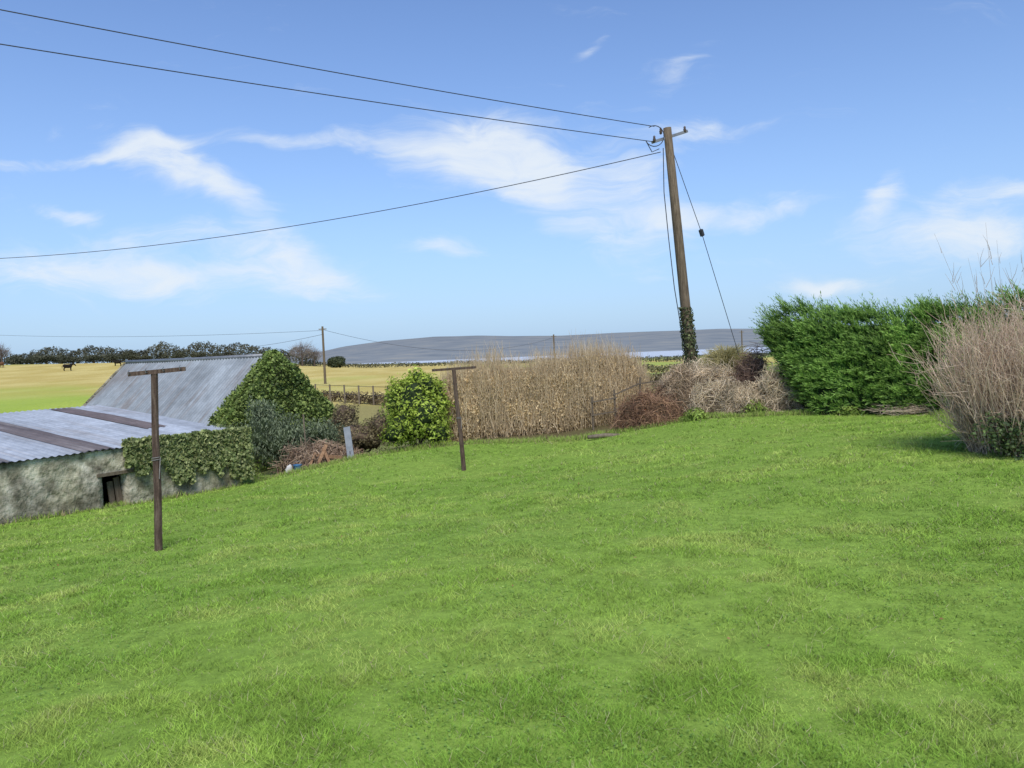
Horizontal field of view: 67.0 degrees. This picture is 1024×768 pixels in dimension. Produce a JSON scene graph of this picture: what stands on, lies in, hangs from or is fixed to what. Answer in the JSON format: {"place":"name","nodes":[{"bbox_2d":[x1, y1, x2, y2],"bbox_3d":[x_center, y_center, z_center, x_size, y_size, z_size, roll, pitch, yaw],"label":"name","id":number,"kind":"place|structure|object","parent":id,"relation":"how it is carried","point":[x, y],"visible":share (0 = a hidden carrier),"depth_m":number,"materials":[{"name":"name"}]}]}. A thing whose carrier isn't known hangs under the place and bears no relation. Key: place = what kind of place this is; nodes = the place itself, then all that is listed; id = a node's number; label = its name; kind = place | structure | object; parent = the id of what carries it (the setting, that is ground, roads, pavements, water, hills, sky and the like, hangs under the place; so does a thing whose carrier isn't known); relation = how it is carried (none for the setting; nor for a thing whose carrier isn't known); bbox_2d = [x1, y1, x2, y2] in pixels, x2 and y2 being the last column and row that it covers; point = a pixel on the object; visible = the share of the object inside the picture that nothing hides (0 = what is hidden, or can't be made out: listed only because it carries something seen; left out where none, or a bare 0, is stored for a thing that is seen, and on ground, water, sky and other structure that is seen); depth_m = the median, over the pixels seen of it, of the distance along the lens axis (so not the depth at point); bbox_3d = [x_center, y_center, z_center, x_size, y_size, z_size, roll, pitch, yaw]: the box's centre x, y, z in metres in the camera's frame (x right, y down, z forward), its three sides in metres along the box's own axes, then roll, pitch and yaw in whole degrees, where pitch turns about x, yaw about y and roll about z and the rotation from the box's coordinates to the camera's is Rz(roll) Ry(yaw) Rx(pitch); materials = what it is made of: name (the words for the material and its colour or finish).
{"place":"outdoors","nodes":[
{"label":"outdoors","id":0,"kind":"place"},
{"bbox_2d":[4,407,1017,524],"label":"edge grass","id":1,"kind":"structure","parent":0,"point":[568,438],"depth_m":18.22,"materials":[{"name":"green plant"}]},
{"bbox_2d":[0,354,1023,767],"bbox_3d":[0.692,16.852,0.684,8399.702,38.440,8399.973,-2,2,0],"label":"ground","id":2,"kind":"structure","parent":0,"point":[36,386],"depth_m":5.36,"materials":[{"name":"green plant"}]},
{"bbox_2d":[0,344,12,361],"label":"bare tree","id":3,"kind":"object","parent":2,"relation":"on","point":[4,351],"visible":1,"depth_m":214.71,"materials":[{"name":"brown plant"}]},
{"bbox_2d":[5,354,25,364],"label":"skyline tree","id":4,"kind":"object","parent":2,"relation":"on","point":[14,360],"visible":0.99,"depth_m":234.51,"materials":[{"name":"green plant"}]},
{"bbox_2d":[21,356,38,363],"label":"skyline tree","id":5,"kind":"object","parent":2,"relation":"on","point":[27,360],"visible":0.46,"depth_m":237.10,"materials":[{"name":"green plant"}]},
{"bbox_2d":[29,353,61,363],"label":"skyline tree","id":6,"kind":"object","parent":2,"relation":"on","point":[45,358],"visible":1,"depth_m":229.89,"materials":[{"name":"green plant"}]},
{"bbox_2d":[54,353,72,363],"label":"skyline tree","id":7,"kind":"object","parent":2,"relation":"on","point":[63,356],"visible":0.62,"depth_m":236.21,"materials":[{"name":"green plant"}]},
{"bbox_2d":[62,363,75,370],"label":"horse","id":8,"kind":"object","parent":2,"relation":"on","point":[67,365],"visible":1,"depth_m":167.62},
{"bbox_2d":[58,356,81,363],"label":"skyline tree","id":9,"kind":"object","parent":2,"relation":"on","point":[74,359],"visible":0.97,"depth_m":236.44,"materials":[{"name":"green plant"}]},
{"bbox_2d":[80,353,106,362],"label":"skyline tree","id":10,"kind":"object","parent":2,"relation":"on","point":[89,358],"visible":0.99,"depth_m":233.21,"materials":[{"name":"green plant"}]},
{"bbox_2d":[102,352,118,362],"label":"skyline tree","id":11,"kind":"object","parent":2,"relation":"on","point":[109,357],"visible":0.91,"depth_m":232.86,"materials":[{"name":"green plant"}]},
{"bbox_2d":[111,360,121,365],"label":"horse","id":12,"kind":"object","parent":2,"relation":"on","point":[117,361],"visible":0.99,"depth_m":194.50},
{"bbox_2d":[0,405,240,523],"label":"shed","id":13,"kind":"structure","parent":2,"relation":"on","point":[71,459],"depth_m":14.87,"materials":[{"name":"stone"}]},
{"bbox_2d":[106,477,122,503],"bbox_3d":[-7.648,2.052,14.882,0.065,0.509,0.270,-1,3,34],"label":"hatch door","id":14,"kind":"structure","parent":13,"relation":"in","point":[116,482],"depth_m":14.89,"materials":[{"name":"brown wood"}]},
{"bbox_2d":[121,423,255,485],"bbox_3d":[-7.077,1.576,16.292,1.584,1.274,3.009,-1,3,33],"label":"wall ivy","id":15,"kind":"object","parent":13,"relation":"attached to","point":[206,447],"depth_m":15.96,"materials":[{"name":"green plant"}]},
{"bbox_2d":[116,350,139,359],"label":"skyline tree","id":16,"kind":"object","parent":2,"relation":"on","point":[129,355],"visible":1,"depth_m":229.51,"materials":[{"name":"green plant"}]},
{"bbox_2d":[132,355,155,359],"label":"skyline tree","id":17,"kind":"object","parent":2,"relation":"on","point":[142,357],"visible":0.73,"depth_m":234.32,"materials":[{"name":"green plant"}]},
{"bbox_2d":[127,365,185,550],"bbox_3d":[-4.085,0.896,9.041,0.617,2.214,0.157,-3,3,-19],"label":"clothes post","id":18,"kind":"object","parent":2,"relation":"on","point":[158,535],"visible":0.98,"depth_m":9.01,"materials":[{"name":"brown wood"}]},
{"bbox_2d":[0,341,319,365],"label":"hedgerow","id":19,"kind":"object","parent":2,"relation":"on","point":[226,351],"visible":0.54,"depth_m":236.42,"materials":[{"name":"green plant"}]},
{"bbox_2d":[156,353,167,358],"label":"skyline tree","id":20,"kind":"object","parent":2,"relation":"on","point":[160,357],"visible":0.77,"depth_m":236.31,"materials":[{"name":"green plant"}]},
{"bbox_2d":[167,350,188,358],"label":"skyline tree","id":21,"kind":"object","parent":2,"relation":"on","point":[181,354],"visible":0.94,"depth_m":231.58,"materials":[{"name":"green plant"}]},
{"bbox_2d":[188,350,209,357],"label":"skyline tree","id":22,"kind":"object","parent":2,"relation":"on","point":[197,354],"visible":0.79,"depth_m":231.48,"materials":[{"name":"green plant"}]},
{"bbox_2d":[82,353,318,470],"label":"stone barn","id":23,"kind":"structure","parent":2,"relation":"on","point":[199,389],"depth_m":25.12,"materials":[{"name":"metal"}]},
{"bbox_2d":[208,349,335,472],"bbox_3d":[-7.288,0.774,23.984,1.086,3.749,5.488,-1,3,34],"label":"barn ivy","id":24,"kind":"object","parent":23,"relation":"attached to","point":[231,410],"visible":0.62,"depth_m":23.64,"materials":[{"name":"green plant"}]},
{"bbox_2d":[208,351,223,356],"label":"skyline tree","id":25,"kind":"object","parent":2,"relation":"on","point":[216,354],"visible":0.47,"depth_m":229.87,"materials":[{"name":"green plant"}]},
{"bbox_2d":[242,473,267,480],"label":"weed clump","id":26,"kind":"object","parent":2,"relation":"on","point":[260,474],"visible":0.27,"depth_m":18.26,"materials":[{"name":"green plant"}]},
{"bbox_2d":[232,395,343,473],"bbox_3d":[-6.229,1.445,21.523,3.188,2.380,2.523,-2,2,0],"label":"weeping shrub","id":27,"kind":"object","parent":2,"relation":"on","point":[270,436],"visible":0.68,"depth_m":21.17,"materials":[{"name":"green plant"}]},
{"bbox_2d":[285,464,291,472],"bbox_3d":[-5.652,2.185,19.597,0.183,0.307,0.155,-2,2,0],"label":"feed sack","id":28,"kind":"object","parent":2,"relation":"on","point":[289,466],"visible":0.46,"depth_m":19.54,"materials":[{"name":"white plastic"}]},
{"bbox_2d":[292,461,301,469],"bbox_3d":[-5.403,2.088,19.494,0.235,0.326,0.230,-2,2,0],"label":"plastic bucket","id":29,"kind":"object","parent":2,"relation":"on","point":[296,465],"visible":0.68,"depth_m":19.42,"materials":[{"name":"blue plastic"}]},
{"bbox_2d":[287,340,313,365],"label":"bare tree","id":30,"kind":"object","parent":2,"relation":"on","point":[301,351],"visible":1,"depth_m":224.56,"materials":[{"name":"brown plant"}]},
{"bbox_2d":[303,346,322,365],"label":"bare tree","id":31,"kind":"object","parent":2,"relation":"on","point":[312,355],"visible":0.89,"depth_m":227.57,"materials":[{"name":"brown plant"}]},
{"bbox_2d":[267,437,365,473],"bbox_3d":[-4.970,2.030,20.269,2.640,1.364,2.003,-3,3,-25],"label":"brush pile","id":32,"kind":"object","parent":2,"relation":"on","point":[303,455],"visible":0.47,"depth_m":19.97,"materials":[{"name":"brown plant"}]},
{"bbox_2d":[302,414,306,448],"bbox_3d":[-5.373,1.276,20.061,0.062,0.982,0.030,-2,2,0],"label":"garden stake","id":33,"kind":"object","parent":32,"relation":"on","point":[304,430],"visible":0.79,"depth_m":20.05,"materials":[{"name":"grey wood"}]},
{"bbox_2d":[318,444,327,463],"bbox_3d":[-4.786,1.776,19.532,0.084,0.483,0.390,-1,3,27],"label":"scrap board","id":34,"kind":"object","parent":32,"relation":"on","point":[323,451],"visible":0.79,"depth_m":19.54,"materials":[{"name":"orange wood"}]},
{"bbox_2d":[322,448,329,461],"bbox_3d":[-4.687,1.796,19.533,0.070,0.388,0.418,-4,3,-36],"label":"scrap board","id":35,"kind":"object","parent":32,"relation":"on","point":[327,457],"visible":0.79,"depth_m":19.49,"materials":[{"name":"orange wood"}]},
{"bbox_2d":[316,454,342,458],"bbox_3d":[-4.619,1.828,19.534,0.799,0.131,0.032,-1,3,22],"label":"scrap board","id":36,"kind":"object","parent":32,"relation":"on","point":[334,456],"visible":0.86,"depth_m":19.47,"materials":[{"name":"orange wood"}]},
{"bbox_2d":[319,326,326,383],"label":"distant pole","id":37,"kind":"object","parent":2,"relation":"on","point":[324,364],"visible":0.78,"depth_m":99.79,"materials":[{"name":"brown wood"}]},
{"bbox_2d":[6,330,321,336],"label":"distant line","id":38,"kind":"object","parent":37,"relation":"attached to","point":[147,336],"visible":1,"depth_m":114.22,"materials":[{"name":"black metal"}]},
{"bbox_2d":[325,330,550,350],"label":"distant line","id":39,"kind":"object","parent":37,"relation":"attached to","point":[434,349],"visible":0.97,"depth_m":119.16,"materials":[{"name":"black metal"}]},
{"bbox_2d":[327,356,345,367],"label":"evergreen bush","id":40,"kind":"object","parent":2,"relation":"on","point":[336,362],"visible":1,"depth_m":213.91,"materials":[{"name":"green plant"}]},
{"bbox_2d":[343,426,353,458],"bbox_3d":[-4.172,1.529,19.798,0.164,0.874,0.384,-4,3,-27],"label":"leaning slab","id":41,"kind":"object","parent":2,"relation":"on","point":[348,439],"depth_m":19.80,"materials":[{"name":"grey stone"}]},
{"bbox_2d":[314,384,387,404],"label":"field fence","id":42,"kind":"object","parent":2,"relation":"on","point":[358,386],"visible":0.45,"depth_m":40.62,"materials":[{"name":"brown wood"}]},
{"bbox_2d":[317,388,386,405],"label":"hedgerow","id":43,"kind":"object","parent":2,"relation":"on","point":[337,395],"visible":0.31,"depth_m":41.50,"materials":[{"name":"brown plant"}]},
{"bbox_2d":[328,400,397,454],"bbox_3d":[-4.555,1.269,22.033,3.282,1.561,2.137,0,3,43],"label":"bramble thicket","id":44,"kind":"object","parent":2,"relation":"on","point":[364,436],"visible":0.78,"depth_m":21.15,"materials":[{"name":"brown plant"}]},
{"bbox_2d":[376,364,454,449],"bbox_3d":[-2.452,0.585,19.649,2.032,2.188,1.762,-2,2,0],"label":"laurel bush","id":45,"kind":"object","parent":2,"relation":"on","point":[416,403],"visible":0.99,"depth_m":19.25,"materials":[{"name":"green plant"}]},
{"bbox_2d":[432,366,475,470],"bbox_3d":[-1.142,0.735,15.925,0.915,2.218,0.119,-3,2,-13],"label":"clothes post","id":46,"kind":"object","parent":2,"relation":"on","point":[461,443],"visible":0.98,"depth_m":15.91,"materials":[{"name":"brown wood"}]},
{"bbox_2d":[299,356,702,367],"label":"hedgerow","id":47,"kind":"object","parent":2,"relation":"on","point":[376,365],"visible":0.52,"depth_m":226.30,"materials":[{"name":"green plant"}]},
{"bbox_2d":[0,468,1023,767],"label":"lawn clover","id":48,"kind":"object","parent":2,"relation":"on","point":[534,608],"visible":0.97,"depth_m":5.53,"materials":[{"name":"green plant"}]},
{"bbox_2d":[431,329,655,441],"bbox_3d":[0.952,0.062,20.902,6.261,3.099,2.091,-3,2,-12],"label":"beech hedge","id":49,"kind":"object","parent":2,"relation":"on","point":[497,399],"visible":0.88,"depth_m":20.30,"materials":[{"name":"beige plant"}]},
{"bbox_2d":[587,433,619,438],"bbox_3d":[2.212,1.216,18.201,0.877,0.120,0.128,-2,2,-2],"label":"fallen log","id":50,"kind":"object","parent":2,"relation":"on","point":[602,435],"visible":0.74,"depth_m":18.16,"materials":[{"name":"wood"}]},
{"bbox_2d":[449,360,768,373],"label":"hedgerow","id":51,"kind":"object","parent":2,"relation":"on","point":[660,368],"visible":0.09,"depth_m":87.87,"materials":[{"name":"green plant"}]},
{"bbox_2d":[591,377,661,429],"bbox_3d":[3.669,0.456,20.628,3.546,1.490,0.357,-4,3,-27],"label":"wooden fence","id":52,"kind":"object","parent":2,"relation":"on","point":[614,398],"visible":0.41,"depth_m":20.01,"materials":[{"name":"brown wood"}]},
{"bbox_2d":[603,383,686,432],"bbox_3d":[3.352,0.883,18.943,2.130,1.860,1.493,-2,2,17],"label":"brush pile","id":53,"kind":"object","parent":2,"relation":"on","point":[646,409],"visible":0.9,"depth_m":18.61,"materials":[{"name":"brown plant"}]},
{"bbox_2d":[646,125,695,365],"bbox_3d":[4.945,-3.578,23.802,1.539,8.689,0.407,-3,2,-11],"label":"utility pole","id":54,"kind":"object","parent":2,"relation":"on","point":[683,287],"visible":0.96,"depth_m":23.72,"materials":[{"name":"brown wood"}]},
{"bbox_2d":[0,44,652,141],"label":"power line","id":55,"kind":"object","parent":54,"relation":"attached to","point":[303,91],"visible":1,"depth_m":18.13,"materials":[{"name":"black metal"}]},
{"bbox_2d":[0,9,654,126],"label":"power line","id":56,"kind":"object","parent":54,"relation":"attached to","point":[301,66],"visible":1,"depth_m":17.87,"materials":[{"name":"black metal"}]},
{"bbox_2d":[0,152,660,258],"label":"power line","id":57,"kind":"object","parent":54,"relation":"attached to","point":[354,215],"visible":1,"depth_m":27.92,"materials":[{"name":"black metal"}]},
{"bbox_2d":[678,307,698,370],"bbox_3d":[5.570,-0.824,23.978,0.749,3.166,0.636,-2,2,0],"label":"pole ivy","id":58,"kind":"object","parent":54,"relation":"attached to","point":[693,341],"visible":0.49,"depth_m":23.83,"materials":[{"name":"green plant"}]},
{"bbox_2d":[674,155,738,354],"bbox_3d":[6.267,-4.006,24.905,3.160,6.330,0.153,-4,3,-39],"label":"stay wire","id":59,"kind":"object","parent":54,"relation":"attached to","point":[701,232],"visible":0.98,"depth_m":24.73,"materials":[{"name":"black metal"}]},
{"bbox_2d":[653,356,697,416],"bbox_3d":[4.147,0.562,19.323,1.786,2.526,1.421,-2,2,0],"label":"brush pile","id":60,"kind":"object","parent":2,"relation":"on","point":[677,381],"visible":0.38,"depth_m":19.04,"materials":[{"name":"beige plant"}]},
{"bbox_2d":[648,365,736,385],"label":"hedgerow","id":61,"kind":"object","parent":2,"relation":"on","point":[657,376],"visible":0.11,"depth_m":40.52,"materials":[{"name":"brown plant"}]},
{"bbox_2d":[654,355,736,395],"bbox_3d":[4.872,0.502,20.055,2.990,2.506,2.534,-2,2,0],"label":"brush pile","id":62,"kind":"object","parent":2,"relation":"on","point":[703,372],"visible":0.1,"depth_m":19.70,"materials":[{"name":"beige plant"}]},
{"bbox_2d":[729,342,771,385],"bbox_3d":[5.949,0.368,19.536,1.449,2.907,1.469,-2,2,0],"label":"bramble heap","id":63,"kind":"object","parent":62,"relation":"on","point":[750,370],"visible":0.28,"depth_m":19.31,"materials":[{"name":"brown plant"}]},
{"bbox_2d":[679,407,715,421],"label":"weed clump","id":64,"kind":"object","parent":2,"relation":"on","point":[690,414],"visible":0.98,"depth_m":18.06,"materials":[{"name":"green plant"}]},
{"bbox_2d":[633,352,766,357],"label":"distant woodland","id":65,"kind":"object","parent":2,"relation":"on","point":[761,353],"visible":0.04,"depth_m":400.51,"materials":[{"name":"green plant"}]},
{"bbox_2d":[699,343,750,370],"bbox_3d":[10.508,-0.968,37.978,2.431,2.183,2.429,-4,3,-27],"label":"willow shrub","id":66,"kind":"object","parent":2,"relation":"on","point":[721,355],"visible":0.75,"depth_m":37.60,"materials":[{"name":"green plant"}]},
{"bbox_2d":[682,372,769,415],"bbox_3d":[5.609,0.537,18.735,3.015,1.662,1.413,-2,2,0],"label":"brush pile","id":67,"kind":"object","parent":2,"relation":"on","point":[727,396],"visible":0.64,"depth_m":18.53,"materials":[{"name":"beige plant"}]},
{"bbox_2d":[739,399,771,413],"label":"weed clump","id":68,"kind":"object","parent":2,"relation":"on","point":[760,407],"visible":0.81,"depth_m":18.14,"materials":[{"name":"green plant"}]},
{"bbox_2d":[755,362,802,412],"bbox_3d":[6.631,0.567,18.572,1.828,2.343,1.382,-5,3,-43],"label":"brush pile","id":69,"kind":"object","parent":2,"relation":"on","point":[777,398],"visible":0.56,"depth_m":18.21,"materials":[{"name":"beige plant"}]},
{"bbox_2d":[831,405,863,415],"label":"weed clump","id":70,"kind":"object","parent":2,"relation":"on","point":[849,411],"visible":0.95,"depth_m":16.85,"materials":[{"name":"green plant"}]},
{"bbox_2d":[749,279,1023,414],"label":"cypress hedge","id":71,"kind":"object","parent":2,"relation":"on","point":[829,361],"visible":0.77,"depth_m":16.67,"materials":[{"name":"green plant"}]},
{"bbox_2d":[857,401,942,415],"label":"dry stems","id":72,"kind":"object","parent":2,"relation":"on","point":[912,409],"visible":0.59,"depth_m":16.05,"materials":[{"name":"beige plant"}]},
{"bbox_2d":[888,231,1023,456],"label":"bare shrub","id":73,"kind":"object","parent":2,"relation":"on","point":[987,378],"visible":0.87,"depth_m":10.04,"materials":[{"name":"beige plant"}]},
{"bbox_2d":[968,411,1023,460],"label":"ground ivy","id":74,"kind":"object","parent":2,"relation":"on","point":[1006,443],"visible":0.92,"depth_m":9.58,"materials":[{"name":"green plant"}]},
{"bbox_2d":[0,0,1023,364],"label":"sky","id":75,"kind":"structure","parent":0,"point":[828,147],"materials":[{"name":"blue"}]},
{"bbox_2d":[289,329,765,363],"bbox_3d":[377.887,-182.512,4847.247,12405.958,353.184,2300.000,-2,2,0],"label":"hills","id":76,"kind":"structure","parent":0,"point":[444,346],"depth_m":4453.62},
{"bbox_2d":[359,347,769,363],"bbox_3d":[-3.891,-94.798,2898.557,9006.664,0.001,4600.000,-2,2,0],"label":"lake","id":77,"kind":"structure","parent":0,"point":[678,353],"depth_m":2799.35,"materials":[{"name":"liquid"}]}
]}

